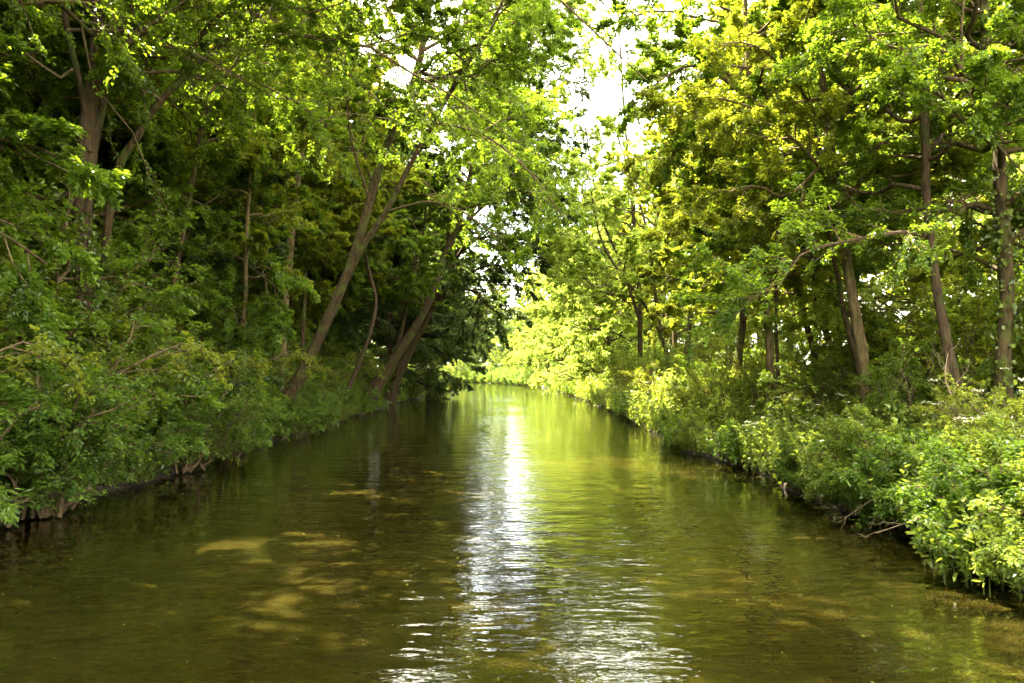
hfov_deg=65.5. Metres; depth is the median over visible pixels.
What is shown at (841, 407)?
hazel shrub
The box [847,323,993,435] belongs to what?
alder shrub
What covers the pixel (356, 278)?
woodland tree
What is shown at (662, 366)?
alder shrub
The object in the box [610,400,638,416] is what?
leafy herb clump
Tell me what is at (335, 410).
waterside bush
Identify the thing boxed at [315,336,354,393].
alder shrub
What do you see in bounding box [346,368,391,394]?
waterside bush
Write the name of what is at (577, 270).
yellow leaved tree
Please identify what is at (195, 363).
waterside bush
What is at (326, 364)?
flowering bush
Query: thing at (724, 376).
nettle clump
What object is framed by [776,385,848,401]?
nettle clump
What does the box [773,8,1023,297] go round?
woodland tree
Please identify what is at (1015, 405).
hazel shrub
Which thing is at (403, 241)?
woodland tree
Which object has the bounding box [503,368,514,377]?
waterside bush
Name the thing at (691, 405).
nettle clump
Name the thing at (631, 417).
cow parsley clump
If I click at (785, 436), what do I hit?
bramble bush
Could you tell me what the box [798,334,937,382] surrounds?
hazel shrub
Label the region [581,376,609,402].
nettle clump
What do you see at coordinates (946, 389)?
cow parsley clump
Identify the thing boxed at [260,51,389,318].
woodland tree
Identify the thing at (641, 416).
bramble bush
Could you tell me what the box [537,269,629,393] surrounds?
woodland tree
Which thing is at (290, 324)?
waterside bush
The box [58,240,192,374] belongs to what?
alder shrub
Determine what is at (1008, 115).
stout tree
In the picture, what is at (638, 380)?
hazel shrub
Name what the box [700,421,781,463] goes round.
leafy herb clump
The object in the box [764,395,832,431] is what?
nettle clump
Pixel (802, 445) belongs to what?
nettle clump
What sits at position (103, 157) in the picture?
woodland tree
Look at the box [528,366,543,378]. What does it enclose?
waterside bush
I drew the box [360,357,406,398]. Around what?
waterside bush
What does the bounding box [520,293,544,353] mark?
woodland tree
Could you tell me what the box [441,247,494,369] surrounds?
woodland tree
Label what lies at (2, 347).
alder shrub
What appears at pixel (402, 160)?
woodland tree
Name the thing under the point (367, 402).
waterside bush
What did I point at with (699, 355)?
hazel shrub
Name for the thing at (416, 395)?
ground cover
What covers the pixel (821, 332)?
waterside bush
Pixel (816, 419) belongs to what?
nettle clump
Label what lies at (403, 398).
leafy herb clump
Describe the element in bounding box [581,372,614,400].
nettle clump
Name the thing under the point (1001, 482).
bramble bush
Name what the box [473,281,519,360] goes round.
woodland tree
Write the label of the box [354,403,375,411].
leafy herb clump
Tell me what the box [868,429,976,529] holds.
nettle clump
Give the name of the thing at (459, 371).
waterside bush
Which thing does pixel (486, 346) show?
woodland tree
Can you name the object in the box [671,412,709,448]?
bramble bush
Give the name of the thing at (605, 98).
sky
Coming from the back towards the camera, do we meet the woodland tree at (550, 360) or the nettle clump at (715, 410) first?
the woodland tree at (550, 360)
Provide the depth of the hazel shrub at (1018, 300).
11.86 m
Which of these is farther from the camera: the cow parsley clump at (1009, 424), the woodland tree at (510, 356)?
the woodland tree at (510, 356)
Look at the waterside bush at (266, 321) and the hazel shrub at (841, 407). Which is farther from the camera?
the waterside bush at (266, 321)
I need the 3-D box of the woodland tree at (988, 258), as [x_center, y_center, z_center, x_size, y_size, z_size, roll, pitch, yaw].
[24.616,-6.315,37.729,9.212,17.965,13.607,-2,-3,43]
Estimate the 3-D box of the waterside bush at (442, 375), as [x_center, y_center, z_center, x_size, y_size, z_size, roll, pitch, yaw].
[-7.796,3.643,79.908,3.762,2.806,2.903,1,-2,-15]
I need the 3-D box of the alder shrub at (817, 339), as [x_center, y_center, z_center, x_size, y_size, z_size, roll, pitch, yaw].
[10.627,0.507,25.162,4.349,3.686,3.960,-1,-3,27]
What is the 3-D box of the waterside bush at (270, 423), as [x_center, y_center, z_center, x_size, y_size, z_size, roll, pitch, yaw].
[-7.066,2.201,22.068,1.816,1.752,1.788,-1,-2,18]
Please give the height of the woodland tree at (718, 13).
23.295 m
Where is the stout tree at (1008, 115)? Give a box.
[774,0,1023,427]
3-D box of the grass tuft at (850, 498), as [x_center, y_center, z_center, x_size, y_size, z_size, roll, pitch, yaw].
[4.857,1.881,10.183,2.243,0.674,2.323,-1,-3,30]
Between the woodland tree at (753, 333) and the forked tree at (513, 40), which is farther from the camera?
the woodland tree at (753, 333)
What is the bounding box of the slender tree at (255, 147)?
[48,0,337,353]
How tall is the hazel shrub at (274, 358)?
4.162 m
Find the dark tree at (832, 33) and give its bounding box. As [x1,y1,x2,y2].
[677,0,1023,423]
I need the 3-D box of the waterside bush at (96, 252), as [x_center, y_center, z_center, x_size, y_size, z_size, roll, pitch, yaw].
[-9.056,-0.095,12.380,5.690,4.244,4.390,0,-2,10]
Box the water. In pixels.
[0,382,1023,682]
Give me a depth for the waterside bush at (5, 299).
11.18 m
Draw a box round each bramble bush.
[468,374,478,382]
[476,375,486,382]
[493,375,499,383]
[506,376,513,384]
[594,387,610,404]
[618,392,641,413]
[639,398,656,421]
[653,408,686,437]
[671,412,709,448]
[714,416,773,457]
[758,423,809,472]
[769,438,839,491]
[790,401,917,510]
[822,423,984,526]
[884,428,1023,590]
[896,407,1020,530]
[962,445,1023,595]
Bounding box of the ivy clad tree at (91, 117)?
[0,0,490,483]
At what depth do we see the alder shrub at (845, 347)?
18.19 m
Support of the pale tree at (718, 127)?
on the ground at (100, 487)
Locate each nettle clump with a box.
[97,455,156,485]
[346,400,360,414]
[573,375,602,398]
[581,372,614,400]
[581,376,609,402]
[589,384,615,406]
[595,370,612,392]
[599,385,622,409]
[609,379,642,410]
[622,385,637,405]
[626,397,646,421]
[628,384,677,428]
[644,364,717,413]
[653,392,713,436]
[671,408,716,430]
[675,373,739,414]
[684,386,735,428]
[688,414,752,456]
[702,385,764,432]
[706,367,775,392]
[709,385,779,435]
[747,403,789,425]
[751,410,825,478]
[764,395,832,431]
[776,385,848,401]
[789,418,860,490]
[790,403,868,454]
[821,393,942,439]
[823,444,902,501]
[826,384,1011,450]
[842,375,942,418]
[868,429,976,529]
[901,395,981,438]
[903,478,1023,601]
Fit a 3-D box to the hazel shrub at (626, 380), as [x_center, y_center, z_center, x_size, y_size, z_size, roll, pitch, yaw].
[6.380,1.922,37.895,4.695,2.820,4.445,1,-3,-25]
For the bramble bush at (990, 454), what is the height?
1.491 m
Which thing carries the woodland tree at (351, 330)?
on the ground at (100, 487)
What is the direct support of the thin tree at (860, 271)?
on the ground at (100, 487)
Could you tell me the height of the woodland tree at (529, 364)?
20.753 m
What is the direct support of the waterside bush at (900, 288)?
on the ground at (100, 487)
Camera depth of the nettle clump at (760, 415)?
17.02 m
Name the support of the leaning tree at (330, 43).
on the ground at (100, 487)
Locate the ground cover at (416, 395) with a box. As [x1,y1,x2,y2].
[0,377,1012,573]
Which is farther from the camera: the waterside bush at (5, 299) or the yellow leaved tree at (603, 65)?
the yellow leaved tree at (603, 65)
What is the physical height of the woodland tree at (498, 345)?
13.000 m
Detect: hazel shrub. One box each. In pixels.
[0,257,238,430]
[0,324,102,404]
[111,288,271,416]
[158,296,317,399]
[236,336,329,390]
[298,333,385,393]
[336,349,393,388]
[607,352,675,399]
[618,361,689,419]
[643,338,750,371]
[658,351,799,415]
[678,324,785,372]
[680,322,802,374]
[702,342,853,433]
[729,337,809,371]
[770,335,995,431]
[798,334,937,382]
[841,279,1023,422]
[865,324,1022,394]
[910,372,1023,449]
[991,289,1023,306]
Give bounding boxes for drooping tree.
[356,167,492,399]
[384,0,627,404]
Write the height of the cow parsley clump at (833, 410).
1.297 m
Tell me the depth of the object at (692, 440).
18.85 m
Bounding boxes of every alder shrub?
[0,115,225,456]
[0,322,27,429]
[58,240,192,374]
[172,283,267,395]
[261,316,316,385]
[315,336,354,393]
[600,339,659,387]
[609,346,662,369]
[625,336,693,394]
[636,332,684,369]
[665,342,749,406]
[685,351,781,424]
[733,325,812,386]
[740,345,858,430]
[784,317,896,382]
[806,277,998,395]
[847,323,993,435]
[958,237,1023,376]
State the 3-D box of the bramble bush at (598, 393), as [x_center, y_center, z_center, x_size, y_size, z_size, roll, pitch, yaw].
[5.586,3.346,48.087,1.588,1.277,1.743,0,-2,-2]
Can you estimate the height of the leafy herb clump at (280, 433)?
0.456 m
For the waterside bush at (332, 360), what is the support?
on the ground at (100, 487)
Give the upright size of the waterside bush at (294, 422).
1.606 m
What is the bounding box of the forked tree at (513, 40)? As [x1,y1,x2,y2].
[272,0,608,424]
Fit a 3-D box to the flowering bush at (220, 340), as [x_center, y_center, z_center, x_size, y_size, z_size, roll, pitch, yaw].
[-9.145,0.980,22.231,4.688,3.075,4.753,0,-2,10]
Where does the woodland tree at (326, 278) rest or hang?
on the ground at (100, 487)
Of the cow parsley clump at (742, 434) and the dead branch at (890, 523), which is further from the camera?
the cow parsley clump at (742, 434)
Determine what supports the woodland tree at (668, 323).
on the ground at (100, 487)
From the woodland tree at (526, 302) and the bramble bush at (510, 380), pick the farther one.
the woodland tree at (526, 302)
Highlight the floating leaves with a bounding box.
[6,409,1008,682]
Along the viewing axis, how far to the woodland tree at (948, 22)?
13.11 m
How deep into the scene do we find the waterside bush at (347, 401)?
32.71 m
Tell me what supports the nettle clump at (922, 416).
on the ground at (100, 487)
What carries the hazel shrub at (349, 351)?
on the ground at (100, 487)
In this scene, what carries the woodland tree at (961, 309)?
on the ground at (100, 487)
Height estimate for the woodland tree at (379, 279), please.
33.603 m
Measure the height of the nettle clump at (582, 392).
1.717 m
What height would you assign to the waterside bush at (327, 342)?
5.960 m
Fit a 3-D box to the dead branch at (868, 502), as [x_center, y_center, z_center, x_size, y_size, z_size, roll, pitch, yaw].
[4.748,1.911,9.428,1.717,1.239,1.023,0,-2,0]
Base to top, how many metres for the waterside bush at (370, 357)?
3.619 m
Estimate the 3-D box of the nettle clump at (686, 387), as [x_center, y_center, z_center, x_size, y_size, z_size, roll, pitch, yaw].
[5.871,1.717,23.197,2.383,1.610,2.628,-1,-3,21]
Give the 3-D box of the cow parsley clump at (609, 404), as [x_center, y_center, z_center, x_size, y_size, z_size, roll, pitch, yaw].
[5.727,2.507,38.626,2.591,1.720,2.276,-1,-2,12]
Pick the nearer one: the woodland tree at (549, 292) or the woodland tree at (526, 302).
the woodland tree at (549, 292)
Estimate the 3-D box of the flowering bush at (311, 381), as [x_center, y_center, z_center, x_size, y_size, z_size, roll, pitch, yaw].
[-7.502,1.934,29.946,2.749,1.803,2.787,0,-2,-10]
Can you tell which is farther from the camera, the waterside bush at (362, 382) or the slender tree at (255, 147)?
the waterside bush at (362, 382)
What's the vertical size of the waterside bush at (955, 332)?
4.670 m
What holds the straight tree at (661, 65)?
on the ground at (100, 487)
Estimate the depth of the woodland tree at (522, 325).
172.03 m
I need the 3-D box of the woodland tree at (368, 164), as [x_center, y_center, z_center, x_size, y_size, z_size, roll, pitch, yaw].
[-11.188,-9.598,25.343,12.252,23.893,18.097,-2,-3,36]
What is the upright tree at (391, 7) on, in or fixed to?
on the ground at (100, 487)
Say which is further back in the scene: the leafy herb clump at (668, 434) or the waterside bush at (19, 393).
the leafy herb clump at (668, 434)
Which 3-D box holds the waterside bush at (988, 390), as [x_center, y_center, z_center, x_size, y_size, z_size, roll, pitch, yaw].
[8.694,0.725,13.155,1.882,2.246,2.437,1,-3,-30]
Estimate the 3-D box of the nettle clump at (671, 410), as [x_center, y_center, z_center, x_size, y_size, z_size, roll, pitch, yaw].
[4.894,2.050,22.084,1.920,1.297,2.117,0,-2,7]
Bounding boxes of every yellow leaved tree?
[521,0,721,367]
[525,105,763,369]
[544,186,652,383]
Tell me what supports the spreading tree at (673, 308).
on the ground at (100, 487)
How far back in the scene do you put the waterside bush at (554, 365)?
144.29 m
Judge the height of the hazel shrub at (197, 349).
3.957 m
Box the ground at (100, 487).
[0,382,1023,593]
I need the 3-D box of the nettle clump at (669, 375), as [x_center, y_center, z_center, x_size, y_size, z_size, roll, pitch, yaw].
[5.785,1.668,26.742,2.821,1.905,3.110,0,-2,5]
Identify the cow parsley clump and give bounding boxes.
[604,379,622,408]
[625,378,665,422]
[642,386,693,433]
[731,397,826,468]
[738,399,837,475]
[782,393,859,439]
[801,379,892,430]
[839,380,970,423]
[912,367,1023,435]
[928,378,1023,457]
[940,387,1023,479]
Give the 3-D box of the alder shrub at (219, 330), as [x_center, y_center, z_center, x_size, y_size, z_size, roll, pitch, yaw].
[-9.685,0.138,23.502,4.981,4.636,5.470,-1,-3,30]
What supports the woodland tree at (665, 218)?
on the ground at (100, 487)
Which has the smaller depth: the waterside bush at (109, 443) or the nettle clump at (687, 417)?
the waterside bush at (109, 443)
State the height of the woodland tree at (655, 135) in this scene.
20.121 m
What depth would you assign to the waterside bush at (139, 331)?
15.22 m
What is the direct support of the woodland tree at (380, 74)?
on the ground at (100, 487)
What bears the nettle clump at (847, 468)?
on the ground at (100, 487)
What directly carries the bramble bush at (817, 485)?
on the ground at (100, 487)
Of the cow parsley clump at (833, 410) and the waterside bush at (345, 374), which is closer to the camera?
the cow parsley clump at (833, 410)
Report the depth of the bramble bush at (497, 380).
151.83 m
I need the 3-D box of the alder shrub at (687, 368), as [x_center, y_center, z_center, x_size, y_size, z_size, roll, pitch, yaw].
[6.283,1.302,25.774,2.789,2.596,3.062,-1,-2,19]
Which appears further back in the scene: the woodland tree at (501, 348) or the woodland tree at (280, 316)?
the woodland tree at (501, 348)
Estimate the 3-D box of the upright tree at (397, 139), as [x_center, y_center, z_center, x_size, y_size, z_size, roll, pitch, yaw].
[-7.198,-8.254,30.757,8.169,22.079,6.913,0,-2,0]
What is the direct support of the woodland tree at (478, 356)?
on the ground at (100, 487)
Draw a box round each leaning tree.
[70,0,548,355]
[350,0,625,409]
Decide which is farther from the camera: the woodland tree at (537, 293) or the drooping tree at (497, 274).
the woodland tree at (537, 293)
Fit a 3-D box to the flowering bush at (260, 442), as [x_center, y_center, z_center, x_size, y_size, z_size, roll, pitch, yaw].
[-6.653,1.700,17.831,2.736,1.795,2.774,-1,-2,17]
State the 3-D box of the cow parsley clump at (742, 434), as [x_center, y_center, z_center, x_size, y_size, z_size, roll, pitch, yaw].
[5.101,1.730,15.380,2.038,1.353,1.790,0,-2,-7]
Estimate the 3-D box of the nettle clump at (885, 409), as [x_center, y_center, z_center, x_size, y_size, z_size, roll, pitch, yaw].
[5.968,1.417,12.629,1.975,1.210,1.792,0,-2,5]
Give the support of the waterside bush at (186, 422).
on the ground at (100, 487)
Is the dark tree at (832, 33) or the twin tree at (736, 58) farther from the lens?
the twin tree at (736, 58)
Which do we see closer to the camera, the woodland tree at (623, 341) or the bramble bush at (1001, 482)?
the bramble bush at (1001, 482)
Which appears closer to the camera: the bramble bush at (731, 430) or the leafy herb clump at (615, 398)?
the bramble bush at (731, 430)
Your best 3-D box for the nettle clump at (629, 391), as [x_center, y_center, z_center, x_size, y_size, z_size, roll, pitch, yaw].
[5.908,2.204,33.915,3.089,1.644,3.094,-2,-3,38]
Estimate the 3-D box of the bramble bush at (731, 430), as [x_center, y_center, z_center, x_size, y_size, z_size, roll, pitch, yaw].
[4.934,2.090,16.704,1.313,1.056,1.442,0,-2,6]
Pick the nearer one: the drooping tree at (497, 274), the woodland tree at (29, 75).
the woodland tree at (29, 75)
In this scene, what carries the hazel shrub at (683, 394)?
on the ground at (100, 487)
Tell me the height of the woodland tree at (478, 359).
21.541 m
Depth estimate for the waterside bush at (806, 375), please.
21.77 m
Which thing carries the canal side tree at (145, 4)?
on the ground at (100, 487)
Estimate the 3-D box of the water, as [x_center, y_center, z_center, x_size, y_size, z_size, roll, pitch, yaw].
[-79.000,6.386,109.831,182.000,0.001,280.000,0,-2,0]
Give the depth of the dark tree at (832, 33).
10.95 m
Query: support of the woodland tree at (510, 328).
on the ground at (100, 487)
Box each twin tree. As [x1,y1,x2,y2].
[638,10,912,391]
[659,0,913,385]
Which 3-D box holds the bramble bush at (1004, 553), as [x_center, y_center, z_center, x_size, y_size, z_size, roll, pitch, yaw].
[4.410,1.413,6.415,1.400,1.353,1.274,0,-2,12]
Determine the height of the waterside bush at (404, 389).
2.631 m
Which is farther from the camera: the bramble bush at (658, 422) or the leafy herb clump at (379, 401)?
the leafy herb clump at (379, 401)
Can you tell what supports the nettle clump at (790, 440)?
on the ground at (100, 487)
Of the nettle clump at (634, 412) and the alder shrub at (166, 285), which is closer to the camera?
the alder shrub at (166, 285)
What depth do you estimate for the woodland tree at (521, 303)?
179.27 m
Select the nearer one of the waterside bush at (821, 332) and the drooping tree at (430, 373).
the waterside bush at (821, 332)
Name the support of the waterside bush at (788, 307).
on the ground at (100, 487)
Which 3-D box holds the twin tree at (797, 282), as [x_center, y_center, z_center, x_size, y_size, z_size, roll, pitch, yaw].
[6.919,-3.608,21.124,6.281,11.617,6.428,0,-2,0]
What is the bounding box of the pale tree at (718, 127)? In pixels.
[605,0,991,426]
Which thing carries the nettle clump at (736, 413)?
on the ground at (100, 487)
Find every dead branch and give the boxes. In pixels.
[832,454,943,531]
[848,506,922,536]
[932,338,969,422]
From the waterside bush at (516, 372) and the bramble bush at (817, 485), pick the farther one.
the waterside bush at (516, 372)
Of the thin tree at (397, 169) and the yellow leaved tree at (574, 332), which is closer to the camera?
the thin tree at (397, 169)
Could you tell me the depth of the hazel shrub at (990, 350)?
14.40 m
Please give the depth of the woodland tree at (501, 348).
167.71 m
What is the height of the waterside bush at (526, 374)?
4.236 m
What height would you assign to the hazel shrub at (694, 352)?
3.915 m
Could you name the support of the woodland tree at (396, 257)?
on the ground at (100, 487)
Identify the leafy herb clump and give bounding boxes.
[270,423,287,435]
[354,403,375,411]
[376,392,386,407]
[397,393,408,401]
[568,382,578,394]
[609,390,623,409]
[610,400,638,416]
[659,414,719,447]
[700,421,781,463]
[899,468,981,562]
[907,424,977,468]
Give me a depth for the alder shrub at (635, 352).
62.96 m
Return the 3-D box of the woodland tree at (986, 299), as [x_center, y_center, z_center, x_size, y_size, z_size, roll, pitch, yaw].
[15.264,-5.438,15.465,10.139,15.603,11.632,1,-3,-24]
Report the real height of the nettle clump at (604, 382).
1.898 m
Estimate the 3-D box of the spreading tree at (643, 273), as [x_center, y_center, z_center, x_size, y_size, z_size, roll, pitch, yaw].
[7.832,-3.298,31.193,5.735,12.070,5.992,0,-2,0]
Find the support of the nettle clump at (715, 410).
on the ground at (100, 487)
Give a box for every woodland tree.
[0,0,77,297]
[0,0,185,315]
[0,0,313,402]
[0,23,102,376]
[0,61,130,211]
[1,0,263,374]
[3,16,263,280]
[4,27,191,306]
[7,1,387,294]
[35,1,405,337]
[36,0,392,316]
[43,0,344,411]
[167,10,445,346]
[184,15,399,325]
[205,3,476,311]
[250,4,453,360]
[259,222,338,286]
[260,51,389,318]
[260,116,420,380]
[327,34,441,359]
[332,111,513,384]
[353,282,521,384]
[355,81,459,361]
[360,64,411,359]
[363,131,501,385]
[370,300,495,376]
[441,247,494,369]
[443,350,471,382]
[466,327,500,369]
[470,293,500,365]
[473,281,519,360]
[482,323,517,372]
[487,321,523,371]
[492,254,580,383]
[493,245,579,381]
[509,267,535,337]
[509,300,531,356]
[510,228,616,361]
[517,317,536,368]
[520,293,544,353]
[524,299,598,370]
[526,184,663,394]
[526,236,627,394]
[534,351,565,371]
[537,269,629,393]
[541,324,572,371]
[550,146,703,353]
[607,89,753,363]
[636,223,699,343]
[643,0,884,357]
[652,204,751,352]
[662,9,875,348]
[693,252,830,354]
[708,98,996,341]
[736,22,996,343]
[746,0,1023,370]
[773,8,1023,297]
[870,0,1023,130]
[870,37,1017,323]
[905,174,1023,335]
[932,50,1022,301]
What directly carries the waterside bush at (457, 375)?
on the ground at (100, 487)
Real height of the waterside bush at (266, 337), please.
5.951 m
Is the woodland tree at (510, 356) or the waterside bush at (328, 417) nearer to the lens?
the waterside bush at (328, 417)
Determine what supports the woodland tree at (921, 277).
on the ground at (100, 487)
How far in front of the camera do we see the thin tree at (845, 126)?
15.42 m
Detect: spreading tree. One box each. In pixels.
[634,21,855,382]
[636,153,779,383]
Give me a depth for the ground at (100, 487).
13.46 m
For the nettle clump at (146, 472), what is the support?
on the ground at (100, 487)
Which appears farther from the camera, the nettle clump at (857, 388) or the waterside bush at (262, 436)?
the waterside bush at (262, 436)
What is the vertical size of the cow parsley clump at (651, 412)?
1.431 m
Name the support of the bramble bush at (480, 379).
on the ground at (100, 487)
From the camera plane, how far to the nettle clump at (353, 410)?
34.86 m
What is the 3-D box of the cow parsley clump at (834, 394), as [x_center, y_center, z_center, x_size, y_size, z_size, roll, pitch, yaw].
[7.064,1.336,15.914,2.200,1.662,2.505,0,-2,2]
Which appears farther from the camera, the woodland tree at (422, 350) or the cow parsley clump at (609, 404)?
the woodland tree at (422, 350)
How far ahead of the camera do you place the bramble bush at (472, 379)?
169.23 m
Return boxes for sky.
[352,0,1016,371]
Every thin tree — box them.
[168,1,319,365]
[308,56,422,418]
[654,0,946,386]
[671,78,877,411]
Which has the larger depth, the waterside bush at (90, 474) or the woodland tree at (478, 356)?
the woodland tree at (478, 356)
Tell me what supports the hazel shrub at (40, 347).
on the ground at (100, 487)
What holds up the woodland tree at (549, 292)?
on the ground at (100, 487)
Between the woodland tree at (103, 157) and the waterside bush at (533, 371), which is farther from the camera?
the waterside bush at (533, 371)
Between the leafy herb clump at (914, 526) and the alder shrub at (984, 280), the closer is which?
the leafy herb clump at (914, 526)
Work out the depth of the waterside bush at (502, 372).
148.45 m
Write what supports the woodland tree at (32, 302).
on the ground at (100, 487)
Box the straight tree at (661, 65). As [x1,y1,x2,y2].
[592,0,910,419]
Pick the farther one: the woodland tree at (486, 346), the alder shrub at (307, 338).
the woodland tree at (486, 346)
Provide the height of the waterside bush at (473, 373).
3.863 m
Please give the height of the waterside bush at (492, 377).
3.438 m
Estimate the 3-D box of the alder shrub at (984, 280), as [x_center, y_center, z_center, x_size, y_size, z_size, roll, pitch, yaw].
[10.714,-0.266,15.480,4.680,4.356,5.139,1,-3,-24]
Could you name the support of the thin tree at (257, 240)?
on the ground at (100, 487)
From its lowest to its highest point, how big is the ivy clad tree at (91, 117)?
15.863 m
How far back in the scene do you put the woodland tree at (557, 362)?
150.37 m
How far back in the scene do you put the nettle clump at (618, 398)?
35.37 m
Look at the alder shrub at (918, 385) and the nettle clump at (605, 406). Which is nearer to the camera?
the alder shrub at (918, 385)
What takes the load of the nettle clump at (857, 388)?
on the ground at (100, 487)
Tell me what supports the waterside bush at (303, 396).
on the ground at (100, 487)
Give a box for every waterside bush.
[0,237,118,389]
[0,262,154,519]
[0,296,17,354]
[0,310,177,504]
[0,360,73,527]
[0,377,113,527]
[13,292,169,385]
[95,364,228,472]
[116,335,281,473]
[124,331,221,435]
[187,277,309,366]
[195,394,284,458]
[198,301,288,398]
[229,393,290,434]
[238,283,315,345]
[248,370,302,426]
[271,368,320,410]
[274,396,330,438]
[286,391,345,432]
[292,324,343,356]
[296,329,346,391]
[304,372,347,425]
[317,373,362,414]
[327,346,360,394]
[331,332,374,363]
[337,346,387,392]
[337,382,380,415]
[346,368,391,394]
[351,369,369,398]
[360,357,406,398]
[381,364,408,394]
[404,367,433,393]
[439,367,451,384]
[448,368,462,384]
[453,364,468,376]
[468,365,488,381]
[483,362,496,381]
[488,365,504,380]
[496,364,517,379]
[497,364,509,381]
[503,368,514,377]
[513,362,521,384]
[522,359,534,382]
[526,366,544,377]
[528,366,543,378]
[550,359,566,373]
[696,353,742,377]
[726,349,806,388]
[750,303,812,360]
[793,350,834,386]
[794,300,882,372]
[828,264,964,345]
[914,256,1015,354]
[961,322,1023,410]
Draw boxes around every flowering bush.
[1,308,232,467]
[192,377,295,448]
[194,325,292,414]
[260,325,354,405]
[302,371,349,409]
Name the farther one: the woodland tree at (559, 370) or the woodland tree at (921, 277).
the woodland tree at (559, 370)
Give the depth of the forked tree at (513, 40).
24.01 m
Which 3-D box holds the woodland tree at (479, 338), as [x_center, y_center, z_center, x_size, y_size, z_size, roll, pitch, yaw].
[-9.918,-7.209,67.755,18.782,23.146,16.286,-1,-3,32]
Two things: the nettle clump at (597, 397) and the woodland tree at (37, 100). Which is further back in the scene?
the nettle clump at (597, 397)
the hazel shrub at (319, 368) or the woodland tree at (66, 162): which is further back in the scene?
the hazel shrub at (319, 368)
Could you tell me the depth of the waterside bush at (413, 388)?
62.57 m
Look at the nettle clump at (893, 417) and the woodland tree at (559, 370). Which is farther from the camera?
the woodland tree at (559, 370)
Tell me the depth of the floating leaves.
7.17 m
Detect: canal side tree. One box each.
[4,0,703,198]
[6,0,332,238]
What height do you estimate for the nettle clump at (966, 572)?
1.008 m
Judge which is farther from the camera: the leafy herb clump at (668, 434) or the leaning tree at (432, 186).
the leaning tree at (432, 186)
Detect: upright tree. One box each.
[213,0,441,397]
[265,0,419,387]
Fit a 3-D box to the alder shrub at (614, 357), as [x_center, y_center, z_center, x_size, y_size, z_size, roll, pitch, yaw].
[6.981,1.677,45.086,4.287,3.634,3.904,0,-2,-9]
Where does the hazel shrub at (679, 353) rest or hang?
on the ground at (100, 487)
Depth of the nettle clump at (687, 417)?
21.27 m
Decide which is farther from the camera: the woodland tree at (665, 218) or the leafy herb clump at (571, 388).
the leafy herb clump at (571, 388)
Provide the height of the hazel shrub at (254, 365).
3.714 m
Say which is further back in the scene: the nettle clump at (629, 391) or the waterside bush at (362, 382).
the waterside bush at (362, 382)
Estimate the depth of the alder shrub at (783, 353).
27.47 m
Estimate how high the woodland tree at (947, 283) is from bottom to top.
16.679 m
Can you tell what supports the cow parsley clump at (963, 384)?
on the ground at (100, 487)
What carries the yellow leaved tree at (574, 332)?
on the ground at (100, 487)
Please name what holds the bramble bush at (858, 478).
on the ground at (100, 487)
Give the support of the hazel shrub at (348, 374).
on the ground at (100, 487)
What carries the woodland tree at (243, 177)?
on the ground at (100, 487)
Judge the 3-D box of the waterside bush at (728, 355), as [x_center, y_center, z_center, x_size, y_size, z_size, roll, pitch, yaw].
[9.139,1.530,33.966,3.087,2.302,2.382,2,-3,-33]
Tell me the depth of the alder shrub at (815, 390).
16.04 m
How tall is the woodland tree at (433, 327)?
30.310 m
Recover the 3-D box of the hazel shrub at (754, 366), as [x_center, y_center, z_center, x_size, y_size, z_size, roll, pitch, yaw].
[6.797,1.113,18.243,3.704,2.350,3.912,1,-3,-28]
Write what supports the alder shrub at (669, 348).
on the ground at (100, 487)
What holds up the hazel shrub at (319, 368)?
on the ground at (100, 487)
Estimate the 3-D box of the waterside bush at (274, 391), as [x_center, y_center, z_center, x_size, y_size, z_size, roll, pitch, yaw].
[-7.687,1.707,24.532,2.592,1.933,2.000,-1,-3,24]
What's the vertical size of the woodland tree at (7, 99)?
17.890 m
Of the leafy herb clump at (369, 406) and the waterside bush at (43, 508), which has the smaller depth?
the waterside bush at (43, 508)
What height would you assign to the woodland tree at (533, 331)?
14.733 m
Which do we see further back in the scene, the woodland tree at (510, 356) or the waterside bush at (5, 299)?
the woodland tree at (510, 356)
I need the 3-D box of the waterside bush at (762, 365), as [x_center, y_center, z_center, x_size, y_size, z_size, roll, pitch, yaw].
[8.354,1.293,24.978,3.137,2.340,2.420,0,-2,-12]
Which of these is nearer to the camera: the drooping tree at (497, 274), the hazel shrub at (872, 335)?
the hazel shrub at (872, 335)
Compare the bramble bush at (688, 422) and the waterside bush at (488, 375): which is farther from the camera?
the waterside bush at (488, 375)
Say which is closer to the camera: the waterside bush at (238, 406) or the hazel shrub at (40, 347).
the hazel shrub at (40, 347)
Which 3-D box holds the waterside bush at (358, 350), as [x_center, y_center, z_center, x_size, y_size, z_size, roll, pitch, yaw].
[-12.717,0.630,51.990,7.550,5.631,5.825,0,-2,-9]
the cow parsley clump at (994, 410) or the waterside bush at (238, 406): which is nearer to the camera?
the cow parsley clump at (994, 410)
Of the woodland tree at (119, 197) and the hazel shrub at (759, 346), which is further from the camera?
the hazel shrub at (759, 346)
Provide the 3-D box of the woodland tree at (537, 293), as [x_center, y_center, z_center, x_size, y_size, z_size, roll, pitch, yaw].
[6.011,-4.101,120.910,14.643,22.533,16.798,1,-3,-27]
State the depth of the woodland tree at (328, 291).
29.80 m
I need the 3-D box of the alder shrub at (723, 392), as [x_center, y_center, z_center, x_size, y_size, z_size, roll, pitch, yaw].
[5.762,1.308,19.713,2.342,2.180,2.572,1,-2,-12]
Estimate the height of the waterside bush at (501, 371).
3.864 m
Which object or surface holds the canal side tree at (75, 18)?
on the ground at (100, 487)
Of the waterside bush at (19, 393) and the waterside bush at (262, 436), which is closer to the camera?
the waterside bush at (19, 393)

